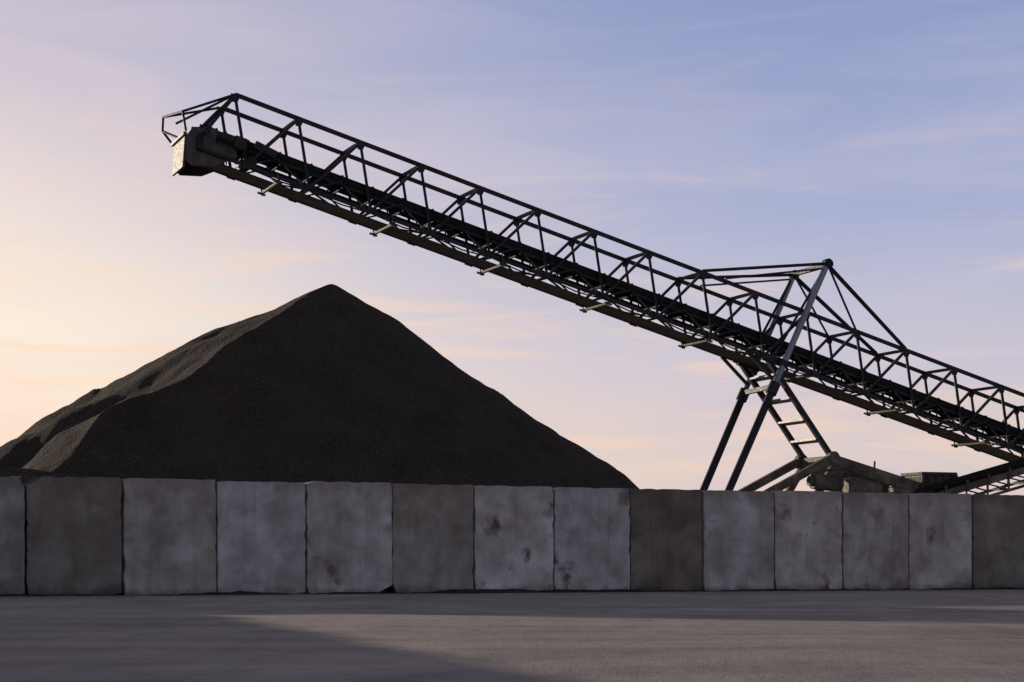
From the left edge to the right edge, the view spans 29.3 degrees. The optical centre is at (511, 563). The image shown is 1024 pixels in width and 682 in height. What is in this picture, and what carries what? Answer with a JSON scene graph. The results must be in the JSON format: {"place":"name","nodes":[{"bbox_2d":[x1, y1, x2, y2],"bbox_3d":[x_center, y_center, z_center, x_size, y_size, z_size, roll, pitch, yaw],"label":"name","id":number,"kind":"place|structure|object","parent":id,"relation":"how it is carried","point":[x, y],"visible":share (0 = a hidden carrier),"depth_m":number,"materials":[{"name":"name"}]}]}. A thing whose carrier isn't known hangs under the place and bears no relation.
{"place":"outdoors","nodes":[
{"label":"outdoors","id":0,"kind":"place"},
{"bbox_2d":[0,589,1023,681],"bbox_3d":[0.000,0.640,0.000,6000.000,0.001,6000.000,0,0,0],"label":"ground","id":1,"kind":"structure","parent":0,"point":[865,636],"depth_m":17.07,"materials":[{"name":"concrete"}]},
{"bbox_2d":[0,477,24,593],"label":"block","id":2,"kind":"structure","parent":1,"relation":"on","point":[12,534],"depth_m":39.05,"materials":[{"name":"concrete"}]},
{"bbox_2d":[23,476,121,594],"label":"block","id":3,"kind":"structure","parent":1,"relation":"on","point":[73,534],"depth_m":39.65,"materials":[{"name":"concrete"}]},
{"bbox_2d":[117,478,215,594],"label":"block","id":4,"kind":"structure","parent":1,"relation":"on","point":[168,535],"depth_m":40.43,"materials":[{"name":"concrete"}]},
{"bbox_2d":[215,481,305,593],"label":"block","id":5,"kind":"structure","parent":1,"relation":"on","point":[260,545],"depth_m":41.28,"materials":[{"name":"concrete"}]},
{"bbox_2d":[0,284,638,591],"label":"gravel stockpile","id":6,"kind":"object","parent":1,"relation":"on","point":[330,383],"visible":0.56,"depth_m":50.70,"materials":[{"name":"gravel"}]},
{"bbox_2d":[304,481,391,593],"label":"block","id":7,"kind":"structure","parent":1,"relation":"on","point":[348,534],"depth_m":42.11,"materials":[{"name":"concrete"}]},
{"bbox_2d":[382,483,473,592],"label":"block","id":8,"kind":"structure","parent":1,"relation":"on","point":[432,538],"depth_m":43.01,"materials":[{"name":"concrete"}]},
{"bbox_2d":[0,587,1023,596],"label":"dirt strip","id":9,"kind":"object","parent":1,"relation":"on","point":[454,591],"visible":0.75,"depth_m":43.58,"materials":[{"name":"soil"}]},
{"bbox_2d":[472,485,553,589],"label":"block","id":10,"kind":"structure","parent":1,"relation":"on","point":[513,538],"depth_m":43.83,"materials":[{"name":"concrete"}]},
{"bbox_2d":[552,487,629,589],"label":"block","id":11,"kind":"structure","parent":1,"relation":"on","point":[591,528],"depth_m":44.67,"materials":[{"name":"concrete"}]},
{"bbox_2d":[161,92,1023,493],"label":"stacker conveyor","id":12,"kind":"object","parent":1,"relation":"on","point":[205,148],"visible":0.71,"depth_m":68.07,"materials":[{"name":"metal"}]},
{"bbox_2d":[628,488,701,590],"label":"block","id":13,"kind":"structure","parent":1,"relation":"on","point":[665,544],"depth_m":45.57,"materials":[{"name":"concrete"}]},
{"bbox_2d":[701,490,773,590],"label":"block","id":14,"kind":"structure","parent":1,"relation":"on","point":[737,540],"depth_m":46.37,"materials":[{"name":"concrete"}]},
{"bbox_2d":[773,490,841,589],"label":"block","id":15,"kind":"structure","parent":1,"relation":"on","point":[807,539],"depth_m":47.23,"materials":[{"name":"concrete"}]},
{"bbox_2d":[841,492,907,589],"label":"block","id":16,"kind":"structure","parent":1,"relation":"on","point":[874,548],"depth_m":48.07,"materials":[{"name":"concrete"}]},
{"bbox_2d":[901,472,957,487],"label":"feed hopper","id":17,"kind":"object","parent":1,"relation":"on","point":[924,479],"visible":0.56,"depth_m":70.80,"materials":[{"name":"metal"}]},
{"bbox_2d":[907,493,971,589],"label":"block","id":18,"kind":"structure","parent":1,"relation":"on","point":[939,539],"depth_m":48.93,"materials":[{"name":"concrete"}]},
{"bbox_2d":[914,458,1023,494],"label":"feed conveyor","id":19,"kind":"object","parent":1,"relation":"on","point":[987,477],"visible":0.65,"depth_m":70.07,"materials":[{"name":"metal"}]},
{"bbox_2d":[971,494,1023,587],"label":"block","id":20,"kind":"structure","parent":1,"relation":"on","point":[997,556],"depth_m":49.66,"materials":[{"name":"concrete"}]},
{"bbox_2d":[0,0,1023,494],"label":"sky","id":21,"kind":"structure","parent":0,"point":[883,140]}
]}

